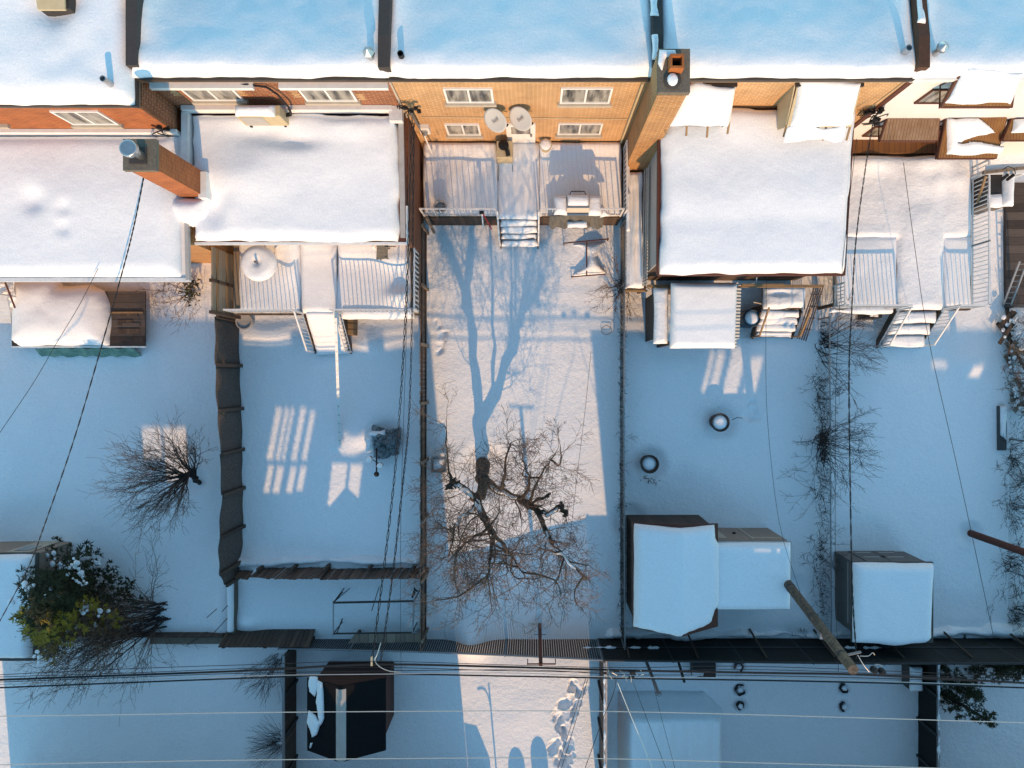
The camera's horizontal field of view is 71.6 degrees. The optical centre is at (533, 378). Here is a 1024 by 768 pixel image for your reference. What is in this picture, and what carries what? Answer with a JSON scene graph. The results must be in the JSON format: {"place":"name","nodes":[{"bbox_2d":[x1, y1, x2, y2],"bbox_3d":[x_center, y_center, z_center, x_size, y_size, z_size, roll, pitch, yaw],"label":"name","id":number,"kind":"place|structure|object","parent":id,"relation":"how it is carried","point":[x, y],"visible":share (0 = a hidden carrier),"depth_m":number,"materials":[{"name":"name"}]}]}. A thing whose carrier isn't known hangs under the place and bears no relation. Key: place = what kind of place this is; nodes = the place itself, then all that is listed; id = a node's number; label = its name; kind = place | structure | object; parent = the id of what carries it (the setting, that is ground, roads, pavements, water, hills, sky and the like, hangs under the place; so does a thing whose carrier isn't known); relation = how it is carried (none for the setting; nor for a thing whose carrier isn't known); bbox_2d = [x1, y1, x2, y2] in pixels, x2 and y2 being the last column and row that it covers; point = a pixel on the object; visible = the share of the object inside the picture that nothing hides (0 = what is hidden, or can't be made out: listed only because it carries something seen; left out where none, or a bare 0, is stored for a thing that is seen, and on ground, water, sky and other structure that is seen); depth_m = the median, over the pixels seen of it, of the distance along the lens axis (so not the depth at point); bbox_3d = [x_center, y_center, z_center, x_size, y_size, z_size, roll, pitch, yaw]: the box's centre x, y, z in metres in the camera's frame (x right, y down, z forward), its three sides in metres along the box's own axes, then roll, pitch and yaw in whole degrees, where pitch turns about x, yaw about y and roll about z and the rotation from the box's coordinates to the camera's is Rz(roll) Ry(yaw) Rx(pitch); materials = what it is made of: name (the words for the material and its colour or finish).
{"place":"outdoors","nodes":[
{"label":"outdoors","id":0,"kind":"place"},
{"bbox_2d":[0,757,929,767],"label":"power line","id":1,"kind":"object","parent":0,"point":[462,758],"visible":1,"depth_m":16.65,"materials":[{"name":"silver metal"}]},
{"bbox_2d":[0,673,1022,685],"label":"overhead cable","id":2,"kind":"object","parent":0,"point":[515,673],"visible":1,"depth_m":19.59,"materials":[{"name":"black rubber"}]},
{"bbox_2d":[0,156,1023,767],"bbox_3d":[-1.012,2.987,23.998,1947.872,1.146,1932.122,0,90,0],"label":"snowy ground","id":3,"kind":"structure","parent":0,"point":[518,328],"depth_m":24.00,"materials":[{"name":"white snow"}]},
{"bbox_2d":[0,282,15,322],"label":"stairs","id":4,"kind":"structure","parent":3,"relation":"on","point":[7,296],"depth_m":22.82,"materials":[{"name":"white paint"}]},
{"bbox_2d":[0,541,70,660],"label":"garden shed","id":5,"kind":"structure","parent":3,"relation":"on","point":[14,555],"depth_m":21.99,"materials":[{"name":"stone"}]},
{"bbox_2d":[8,536,144,665],"bbox_3d":[-15.097,7.271,22.002,4.604,4.677,4.302,0,90,0],"label":"evergreen tree","id":6,"kind":"object","parent":3,"relation":"on","point":[47,612],"visible":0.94,"depth_m":21.51,"materials":[{"name":"green plant"}]},
{"bbox_2d":[11,282,147,356],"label":"wooden platform","id":7,"kind":"structure","parent":3,"relation":"on","point":[43,313],"depth_m":23.22,"materials":[{"name":"brown wood"}]},
{"bbox_2d":[10,525,199,720],"bbox_3d":[-13.422,7.936,22.276,4.509,4.218,5.643,-21,90,0],"label":"bare tree","id":8,"kind":"object","parent":3,"relation":"on","point":[122,631],"visible":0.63,"depth_m":22.38,"materials":[{"name":"brown plant"}]},
{"bbox_2d":[0,0,232,281],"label":"brick house","id":9,"kind":"structure","parent":3,"relation":"on","point":[84,151],"depth_m":19.61,"materials":[{"name":"white paint"}]},
{"bbox_2d":[36,0,75,16],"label":"roof hatch","id":10,"kind":"object","parent":9,"relation":"on","point":[53,8],"visible":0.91,"depth_m":17.07,"materials":[{"name":"beige paint"}]},
{"bbox_2d":[0,178,143,620],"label":"overhead cable","id":11,"kind":"object","parent":9,"relation":"attached to","point":[87,392],"visible":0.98,"depth_m":19.66,"materials":[{"name":"black plastic"}]},
{"bbox_2d":[49,110,123,128],"bbox_3d":[-11.791,-6.845,18.735,1.364,1.080,0.130,0,90,0],"label":"window","id":12,"kind":"structure","parent":9,"relation":"in","point":[78,119],"depth_m":18.82,"materials":[{"name":"white paint"}]},
{"bbox_2d":[62,632,224,645],"bbox_3d":[-14.934,8.741,23.873,9.132,0.655,0.362,0,90,0],"label":"fence","id":13,"kind":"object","parent":3,"relation":"on","point":[189,637],"depth_m":23.70,"materials":[{"name":"wood"}]},
{"bbox_2d":[76,407,218,550],"bbox_3d":[-11.671,3.084,22.417,3.698,3.409,4.003,-26,90,0],"label":"bare bush","id":14,"kind":"object","parent":3,"relation":"on","point":[183,478],"visible":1,"depth_m":22.20,"materials":[{"name":"brown plant"}]},
{"bbox_2d":[143,275,202,333],"bbox_3d":[-11.997,-2.754,23.508,2.141,1.318,2.600,0,90,0],"label":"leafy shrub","id":15,"kind":"object","parent":3,"relation":"on","point":[189,293],"visible":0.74,"depth_m":23.61,"materials":[{"name":"brown plant"}]},
{"bbox_2d":[209,247,240,318],"bbox_3d":[-9.740,-2.985,22.725,0.120,2.550,2.030,0,90,0],"label":"privacy fence","id":16,"kind":"object","parent":3,"relation":"on","point":[221,279],"visible":0.81,"depth_m":22.13,"materials":[{"name":"brown wood"}]},
{"bbox_2d":[214,315,245,586],"bbox_3d":[-9.835,2.344,23.180,0.231,2.040,8.694,0,90,0],"label":"cloth fence","id":17,"kind":"object","parent":3,"relation":"on","point":[230,408],"visible":0.98,"depth_m":23.05,"materials":[{"name":"brown fabric"}]},
{"bbox_2d":[227,581,237,632],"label":"snow kerb","id":18,"kind":"structure","parent":3,"relation":"on","point":[232,601],"depth_m":23.62,"materials":[{"name":"snow"}]},
{"bbox_2d":[234,654,281,707],"bbox_3d":[-9.122,10.071,23.465,2.002,1.240,1.849,0,90,0],"label":"weeping bush","id":19,"kind":"object","parent":3,"relation":"on","point":[275,665],"visible":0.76,"depth_m":23.72,"materials":[{"name":"brown plant"}]},
{"bbox_2d":[244,717,281,767],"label":"grassy bush","id":20,"kind":"object","parent":3,"relation":"on","point":[271,745],"visible":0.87,"depth_m":23.83,"materials":[{"name":"brown plant"}]},
{"bbox_2d":[218,629,314,647],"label":"board fence","id":21,"kind":"object","parent":3,"relation":"on","point":[272,638],"visible":0.98,"depth_m":23.46,"materials":[{"name":"brown wood"}]},
{"bbox_2d":[132,0,422,253],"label":"brick house","id":22,"kind":"structure","parent":3,"relation":"on","point":[329,164],"depth_m":19.66,"materials":[{"name":"white paint"}]},
{"bbox_2d":[181,90,248,104],"bbox_3d":[-8.474,-7.495,18.781,1.493,1.002,0.130,0,90,0],"label":"window","id":23,"kind":"structure","parent":22,"relation":"in","point":[199,97],"depth_m":18.99,"materials":[{"name":"white paint"}]},
{"bbox_2d":[235,83,291,127],"bbox_3d":[-7.265,-7.255,19.035,1.429,2.030,0.509,0,90,0],"label":"heat pump","id":24,"kind":"object","parent":22,"relation":"on","point":[251,116],"visible":1,"depth_m":18.98,"materials":[{"name":"beige paint"}]},
{"bbox_2d":[298,90,360,105],"bbox_3d":[-5.431,-7.495,18.833,1.498,0.972,0.130,0,90,0],"label":"window","id":25,"kind":"structure","parent":22,"relation":"in","point":[312,97],"depth_m":19.01,"materials":[{"name":"white paint"}]},
{"bbox_2d":[371,120,412,656],"bbox_3d":[-3.784,0.403,19.570,0.190,0.981,14.771,4,90,0],"label":"overhead cable","id":26,"kind":"object","parent":22,"relation":"attached to","point":[399,407],"visible":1,"depth_m":19.79,"materials":[{"name":"black plastic"}]},
{"bbox_2d":[380,123,414,660],"bbox_3d":[-3.558,0.424,19.470,0.290,0.975,14.580,4,90,0],"label":"overhead cable","id":27,"kind":"object","parent":22,"relation":"attached to","point":[409,392],"visible":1,"depth_m":19.64,"materials":[{"name":"black plastic"}]},
{"bbox_2d":[282,650,297,767],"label":"solid fence","id":28,"kind":"object","parent":3,"relation":"on","point":[289,720],"visible":0.8,"depth_m":23.30,"materials":[{"name":"brown wood"}]},
{"bbox_2d":[223,245,419,319],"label":"deck","id":29,"kind":"structure","parent":3,"relation":"on","point":[350,282],"depth_m":22.59,"materials":[{"name":"grey wood"}]},
{"bbox_2d":[240,245,276,281],"bbox_3d":[-8.496,-3.570,22.170,1.120,1.060,1.120,0,90,0],"label":"round table","id":30,"kind":"object","parent":29,"relation":"on","point":[258,263],"visible":1,"depth_m":21.76,"materials":[{"name":"white paint"}]},
{"bbox_2d":[293,310,351,354],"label":"stairs","id":31,"kind":"structure","parent":3,"relation":"on","point":[320,329],"depth_m":23.08,"materials":[{"name":"white wood"}]},
{"bbox_2d":[233,555,428,579],"bbox_3d":[-6.860,6.257,23.532,6.680,1.337,0.605,0,90,0],"label":"board fence","id":32,"kind":"object","parent":3,"relation":"on","point":[265,569],"visible":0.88,"depth_m":23.65,"materials":[{"name":"brown wood"}]},
{"bbox_2d":[334,313,340,444],"bbox_3d":[-6.330,0.092,22.959,0.192,2.466,4.269,6,90,0],"label":"white metal pole","id":33,"kind":"object","parent":3,"relation":"on","point":[337,379],"visible":1,"depth_m":22.71,"materials":[{"name":"white metal"}]},
{"bbox_2d":[307,661,393,762],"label":"garden shed","id":34,"kind":"structure","parent":3,"relation":"on","point":[346,736],"depth_m":21.79,"materials":[{"name":"black"}]},
{"bbox_2d":[333,587,419,634],"bbox_3d":[-5.128,7.605,23.457,2.664,1.285,1.283,0,90,0],"label":"swing frame","id":35,"kind":"object","parent":3,"relation":"on","point":[345,602],"visible":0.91,"depth_m":22.83,"materials":[{"name":"metal"}]},
{"bbox_2d":[364,424,400,458],"bbox_3d":[-5.049,2.119,23.605,1.310,0.889,1.152,0,90,0],"label":"covered heap","id":36,"kind":"object","parent":3,"relation":"on","point":[383,441],"visible":0.99,"depth_m":23.41,"materials":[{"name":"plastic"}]},
{"bbox_2d":[348,630,426,642],"bbox_3d":[-4.776,8.489,23.600,2.580,0.800,0.314,0,90,0],"label":"lumber sheet","id":37,"kind":"object","parent":3,"relation":"on","point":[389,638],"visible":0.74,"depth_m":23.20,"materials":[{"name":"grey wood"}]},
{"bbox_2d":[418,224,428,651],"bbox_3d":[-3.581,1.881,23.316,0.122,1.769,13.762,0,90,0],"label":"board fence","id":38,"kind":"object","parent":3,"relation":"on","point":[424,345],"visible":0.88,"depth_m":23.28,"materials":[{"name":"brown wood"}]},
{"bbox_2d":[277,638,602,661],"bbox_3d":[-3.064,8.799,23.175,10.525,2.050,0.067,0,90,0],"label":"lane fence","id":39,"kind":"object","parent":3,"relation":"on","point":[349,647],"visible":0.84,"depth_m":23.15,"materials":[{"name":"brown wood"}]},
{"bbox_2d":[390,381,612,644],"bbox_3d":[-0.780,3.431,20.358,5.996,8.070,6.769,0,90,0],"label":"pruned tree","id":40,"kind":"object","parent":3,"relation":"on","point":[484,481],"visible":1,"depth_m":19.14,"materials":[{"name":"brown plant"}]},
{"bbox_2d":[378,0,651,148],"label":"brick house","id":41,"kind":"structure","parent":3,"relation":"on","point":[575,71],"depth_m":17.74,"materials":[{"name":"white paint"}]},
{"bbox_2d":[444,123,482,138],"bbox_3d":[-2.117,-7.495,21.473,1.143,1.043,0.130,0,90,0],"label":"window","id":42,"kind":"structure","parent":41,"relation":"in","point":[454,130],"depth_m":21.57,"materials":[{"name":"white paint"}]},
{"bbox_2d":[443,87,496,106],"bbox_3d":[-1.705,-7.495,18.905,1.404,1.049,0.130,0,90,0],"label":"window","id":43,"kind":"structure","parent":41,"relation":"in","point":[455,96],"depth_m":18.95,"materials":[{"name":"white paint"}]},
{"bbox_2d":[484,108,508,132],"bbox_3d":[-1.033,-7.169,20.006,0.612,1.188,0.675,-19,90,0],"label":"satellite dish","id":44,"kind":"object","parent":41,"relation":"attached to","point":[495,120],"visible":1,"depth_m":19.68,"materials":[{"name":"grey metal"}]},
{"bbox_2d":[506,123,534,142],"bbox_3d":[-0.377,-7.479,21.774,0.880,1.732,0.118,0,90,0],"label":"door","id":45,"kind":"structure","parent":41,"relation":"in","point":[514,135],"depth_m":21.75,"materials":[{"name":"white paint"}]},
{"bbox_2d":[509,106,532,130],"bbox_3d":[-0.334,-7.198,20.006,0.603,1.188,0.652,-21,90,0],"label":"satellite dish","id":46,"kind":"object","parent":41,"relation":"attached to","point":[520,118],"visible":1,"depth_m":19.68,"materials":[{"name":"grey metal"}]},
{"bbox_2d":[555,123,602,137],"bbox_3d":[1.398,-7.495,21.427,1.439,1.039,0.130,0,90,0],"label":"window","id":47,"kind":"structure","parent":41,"relation":"in","point":[565,130],"depth_m":21.51,"materials":[{"name":"white paint"}]},
{"bbox_2d":[557,87,612,107],"bbox_3d":[1.392,-7.495,18.907,1.471,1.120,0.130,0,90,0],"label":"window","id":48,"kind":"structure","parent":41,"relation":"in","point":[570,97],"depth_m":18.99,"materials":[{"name":"white glass"}]},
{"bbox_2d":[496,210,539,248],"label":"stairs","id":49,"kind":"structure","parent":3,"relation":"on","point":[518,232],"depth_m":23.09,"materials":[{"name":"white wood"}]},
{"bbox_2d":[419,140,627,224],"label":"deck","id":50,"kind":"structure","parent":3,"relation":"on","point":[463,182],"depth_m":22.54,"materials":[{"name":"grey wood"}]},
{"bbox_2d":[497,140,512,180],"bbox_3d":[-0.888,-6.829,22.171,0.494,0.858,1.062,0,90,0],"label":"air conditioner","id":51,"kind":"object","parent":50,"relation":"on","point":[504,151],"visible":1,"depth_m":21.90,"materials":[{"name":"beige paint"}]},
{"bbox_2d":[549,191,609,229],"bbox_3d":[1.431,-5.239,22.048,1.882,1.149,1.045,0,90,0],"label":"barbecue","id":52,"kind":"object","parent":50,"relation":"on","point":[580,211],"visible":0.99,"depth_m":21.77,"materials":[{"name":"black metal"}]},
{"bbox_2d":[563,238,608,277],"bbox_3d":[1.823,-4.022,23.869,1.516,0.462,1.177,-6,90,0],"label":"clothes frame","id":53,"kind":"object","parent":3,"relation":"on","point":[592,262],"visible":0.98,"depth_m":23.80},
{"bbox_2d":[597,656,605,767],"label":"solid fence","id":54,"kind":"object","parent":3,"relation":"on","point":[602,729],"visible":0.9,"depth_m":22.89,"materials":[{"name":"wood"}]},
{"bbox_2d":[584,254,653,327],"bbox_3d":[2.838,-2.781,23.341,2.336,1.443,2.071,33,90,0],"label":"bare bush","id":55,"kind":"object","parent":3,"relation":"on","point":[602,287],"visible":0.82,"depth_m":23.41,"materials":[{"name":"brown plant"}]},
{"bbox_2d":[619,219,625,649],"bbox_3d":[2.941,1.799,23.500,0.076,1.400,13.856,0,90,0],"label":"chain link fence","id":56,"kind":"object","parent":3,"relation":"on","point":[622,374],"visible":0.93,"depth_m":23.20,"materials":[{"name":"black metal"}]},
{"bbox_2d":[614,306,630,638],"bbox_3d":[2.941,3.021,23.466,0.592,1.073,11.097,0,90,0],"label":"dead vine","id":57,"kind":"object","parent":3,"relation":"on","point":[621,503],"visible":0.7,"depth_m":23.43,"materials":[{"name":"brown plant"}]},
{"bbox_2d":[621,166,648,293],"bbox_3d":[3.275,-4.713,22.920,0.750,2.560,3.825,0,90,0],"label":"side landing","id":58,"kind":"object","parent":3,"relation":"on","point":[636,260],"visible":0.89,"depth_m":22.51,"materials":[{"name":"white wood"}]},
{"bbox_2d":[640,455,658,473],"bbox_3d":[3.865,2.837,23.820,0.620,0.560,0.620,0,90,0],"label":"round planter","id":59,"kind":"object","parent":3,"relation":"on","point":[649,464],"visible":1,"depth_m":23.62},
{"bbox_2d":[617,691,721,767],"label":"buried structure","id":60,"kind":"object","parent":3,"relation":"on","point":[691,736],"visible":0.97,"depth_m":23.00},
{"bbox_2d":[645,283,740,348],"bbox_3d":[5.003,-1.910,22.708,2.566,2.984,1.980,0,90,0],"label":"lean to shelter","id":61,"kind":"object","parent":3,"relation":"on","point":[704,315],"visible":1,"depth_m":21.37,"materials":[{"name":"white wood"}]},
{"bbox_2d":[626,515,790,636],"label":"garden shed","id":62,"kind":"structure","parent":3,"relation":"on","point":[688,574],"depth_m":21.74,"materials":[{"name":"white wood"}]},
{"bbox_2d":[709,413,729,431],"bbox_3d":[6.206,1.454,23.806,0.620,0.588,0.620,0,90,0],"label":"round planter","id":63,"kind":"object","parent":3,"relation":"on","point":[719,422],"visible":1,"depth_m":23.54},
{"bbox_2d":[740,309,760,327],"bbox_3d":[7.155,-1.987,23.640,0.620,0.920,0.620,0,90,0],"label":"rain barrel","id":64,"kind":"object","parent":3,"relation":"on","point":[749,318],"visible":0.98,"depth_m":23.22,"materials":[{"name":"black"}]},
{"bbox_2d":[622,0,915,287],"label":"brick house","id":65,"kind":"structure","parent":3,"relation":"on","point":[740,136],"depth_m":19.46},
{"bbox_2d":[835,139,856,671],"bbox_3d":[8.516,0.707,19.609,0.128,0.632,14.546,2,90,0],"label":"overhead cable","id":66,"kind":"object","parent":65,"relation":"attached to","point":[835,395],"visible":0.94,"depth_m":19.80,"materials":[{"name":"black plastic"}]},
{"bbox_2d":[751,288,805,309],"bbox_3d":[8.094,-2.616,23.450,1.388,1.500,0.757,0,90,0],"label":"porch","id":67,"kind":"object","parent":3,"relation":"on","point":[785,298],"visible":0.82,"depth_m":22.75,"materials":[{"name":"white wood"}]},
{"bbox_2d":[750,307,812,338],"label":"stairs","id":68,"kind":"structure","parent":3,"relation":"on","point":[778,323],"depth_m":23.24,"materials":[{"name":"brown wood"}]},
{"bbox_2d":[583,623,1023,664],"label":"lane fence","id":69,"kind":"object","parent":3,"relation":"on","point":[1001,647],"visible":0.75,"depth_m":22.99,"materials":[{"name":"wood"}]},
{"bbox_2d":[797,285,823,340],"bbox_3d":[9.034,-2.128,23.175,0.482,1.373,1.694,7,90,0],"label":"trellis","id":70,"kind":"object","parent":3,"relation":"on","point":[814,306],"visible":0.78,"depth_m":23.05,"materials":[{"name":"brown wood"}]},
{"bbox_2d":[812,329,833,642],"bbox_3d":[9.579,3.537,23.440,0.610,1.122,10.410,0,90,0],"label":"dead vine","id":71,"kind":"object","parent":3,"relation":"on","point":[821,436],"visible":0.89,"depth_m":23.46,"materials":[{"name":"brown plant"}]},
{"bbox_2d":[817,316,831,640],"bbox_3d":[9.651,3.349,23.600,0.056,1.200,10.756,0,90,0],"label":"chain link fence","id":72,"kind":"object","parent":3,"relation":"on","point":[830,481],"visible":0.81,"depth_m":23.18,"materials":[{"name":"black metal"}]},
{"bbox_2d":[784,580,885,675],"bbox_3d":[8.309,7.172,20.602,1.051,7.236,2.506,-36,90,0],"label":"utility pole","id":73,"kind":"object","parent":3,"relation":"on","point":[834,645],"visible":0.88,"depth_m":18.92,"materials":[{"name":"brown wood"}]},
{"bbox_2d":[3,669,959,681],"bbox_3d":[-0.571,8.208,19.543,29.917,0.104,0.369,0,90,0],"label":"overhead cable","id":74,"kind":"object","parent":73,"relation":"attached to","point":[446,670],"visible":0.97,"depth_m":19.54,"materials":[{"name":"black plastic"}]},
{"bbox_2d":[0,661,1019,676],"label":"overhead cable","id":75,"kind":"object","parent":73,"relation":"attached to","point":[497,664],"visible":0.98,"depth_m":19.15,"materials":[{"name":"black plastic"}]},
{"bbox_2d":[0,663,1023,683],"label":"overhead cable","id":76,"kind":"object","parent":73,"relation":"attached to","point":[491,666],"visible":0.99,"depth_m":19.48,"materials":[{"name":"black plastic"}]},
{"bbox_2d":[0,710,1023,722],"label":"power line","id":77,"kind":"object","parent":73,"relation":"attached to","point":[513,710],"visible":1,"depth_m":16.84,"materials":[{"name":"silver metal"}]},
{"bbox_2d":[3,667,1023,679],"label":"overhead cable","id":78,"kind":"object","parent":73,"relation":"attached to","point":[508,670],"visible":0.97,"depth_m":19.34,"materials":[{"name":"black plastic"}]},
{"bbox_2d":[848,118,873,657],"bbox_3d":[8.878,0.302,19.469,0.175,0.960,14.552,1,90,0],"label":"overhead cable","id":79,"kind":"object","parent":73,"relation":"attached to","point":[849,392],"visible":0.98,"depth_m":19.75,"materials":[{"name":"black plastic"}]},
{"bbox_2d":[789,396,884,510],"bbox_3d":[9.866,2.496,23.206,3.154,2.450,3.958,0,90,0],"label":"bare shrub","id":80,"kind":"object","parent":3,"relation":"on","point":[832,440],"visible":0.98,"depth_m":23.09,"materials":[{"name":"brown plant"}]},
{"bbox_2d":[815,293,888,411],"bbox_3d":[10.650,-0.904,22.946,2.448,2.245,4.187,0,90,0],"label":"bare shrub","id":81,"kind":"object","parent":3,"relation":"on","point":[846,341],"visible":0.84,"depth_m":23.25,"materials":[{"name":"brown plant"}]},
{"bbox_2d":[834,551,933,644],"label":"garden shed","id":82,"kind":"structure","parent":3,"relation":"on","point":[893,596],"depth_m":22.09,"materials":[{"name":"white plastic"}]},
{"bbox_2d":[817,155,990,314],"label":"deck","id":83,"kind":"structure","parent":3,"relation":"on","point":[940,196],"depth_m":22.45,"materials":[{"name":"grey wood"}]},
{"bbox_2d":[902,665,922,690],"bbox_3d":[12.661,9.934,23.733,0.427,0.734,0.800,0,90,0],"label":"snowy crate","id":84,"kind":"object","parent":3,"relation":"on","point":[910,669],"visible":0.72,"depth_m":23.43,"materials":[{"name":"white snow"}]},
{"bbox_2d":[876,307,959,347],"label":"stairs","id":85,"kind":"structure","parent":3,"relation":"on","point":[907,329],"depth_m":23.11,"materials":[{"name":"white wood"}]},
{"bbox_2d":[916,665,940,767],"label":"solid fence","id":86,"kind":"object","parent":3,"relation":"on","point":[928,755],"visible":0.81,"depth_m":23.35,"materials":[{"name":"wood"}]},
{"bbox_2d":[853,0,1023,159],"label":"stucco house","id":87,"kind":"structure","parent":3,"relation":"on","point":[962,98],"depth_m":17.98,"materials":[{"name":"white paint"}]},
{"bbox_2d":[914,88,948,103],"bbox_3d":[11.261,-7.525,18.909,1.765,0.930,0.070,0,90,0],"label":"window","id":88,"kind":"structure","parent":87,"relation":"in","point":[931,97],"depth_m":18.98,"materials":[{"name":"white glass"}]},
{"bbox_2d":[940,665,984,704],"bbox_3d":[13.827,9.927,23.271,1.235,1.891,1.683,-39,90,0],"label":"conifer","id":89,"kind":"object","parent":3,"relation":"on","point":[977,695],"visible":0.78,"depth_m":23.16,"materials":[{"name":"green plant"}]},
{"bbox_2d":[940,670,997,728],"bbox_3d":[13.904,10.578,23.159,1.487,2.128,1.621,-23,90,0],"label":"conifer","id":90,"kind":"object","parent":3,"relation":"on","point":[957,699],"visible":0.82,"depth_m":23.08,"materials":[{"name":"green plant"}]},
{"bbox_2d":[962,635,1017,684],"bbox_3d":[15.263,9.516,23.492,1.821,1.443,2.144,0,90,0],"label":"conifer","id":91,"kind":"object","parent":3,"relation":"on","point":[1000,670],"visible":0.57,"depth_m":23.27,"materials":[{"name":"green plant"}]},
{"bbox_2d":[974,174,1014,214],"bbox_3d":[14.634,-5.926,22.915,0.810,1.771,1.152,0,90,0],"label":"heat pump","id":92,"kind":"object","parent":3,"relation":"on","point":[1002,194],"visible":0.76,"depth_m":22.23,"materials":[{"name":"metal"}]},
{"bbox_2d":[967,530,1023,555],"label":"utility pole","id":93,"kind":"object","parent":3,"relation":"on","point":[998,543],"visible":0.93,"depth_m":22.52,"materials":[{"name":"brown wood"}]},
{"bbox_2d":[970,164,1023,180],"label":"side porch","id":94,"kind":"object","parent":3,"relation":"on","point":[1008,169],"visible":0.89,"depth_m":21.68,"materials":[{"name":"grey wood"}]},
{"bbox_2d":[996,405,1006,449],"bbox_3d":[15.788,1.652,23.903,0.287,0.195,1.518,0,90,0],"label":"trough","id":95,"kind":"object","parent":3,"relation":"on","point":[1001,421],"visible":1,"depth_m":23.85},
{"bbox_2d":[986,537,1023,623],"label":"vine brush","id":96,"kind":"object","parent":3,"relation":"on","point":[1016,565],"visible":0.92,"depth_m":23.50,"materials":[{"name":"brown"}]},
{"bbox_2d":[996,308,1020,344],"bbox_3d":[15.841,-1.794,23.799,0.760,0.464,1.339,0,90,0],"label":"scrap pile","id":97,"kind":"object","parent":3,"relation":"on","point":[1009,325],"visible":0.98,"depth_m":23.66,"materials":[{"name":"brown wood"}]},
{"bbox_2d":[1003,182,1023,307],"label":"side passage","id":98,"kind":"object","parent":3,"relation":"on","point":[1013,236],"visible":0.6,"depth_m":23.88,"materials":[{"name":"brown wood"}]},
{"bbox_2d":[1004,314,1023,641],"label":"dead vine","id":99,"kind":"object","parent":3,"relation":"on","point":[1015,529],"visible":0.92,"depth_m":23.57,"materials":[{"name":"brown plant"}]},
{"bbox_2d":[1007,305,1023,643],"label":"chain link fence","id":100,"kind":"object","parent":3,"relation":"on","point":[1016,439],"visible":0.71,"depth_m":23.57,"materials":[{"name":"black metal"}]},
{"bbox_2d":[0,673,1023,688],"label":"overhead cable","id":101,"kind":"object","parent":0,"point":[517,676],"visible":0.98,"depth_m":19.66,"materials":[{"name":"black plastic"}]},
{"bbox_2d":[903,163,992,632],"bbox_3d":[12.006,0.745,20.500,0.080,1.015,14.024,-13,90,0],"label":"overhead cable","id":102,"kind":"object","parent":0,"point":[941,397],"visible":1,"depth_m":20.80,"materials":[{"name":"black plastic"}]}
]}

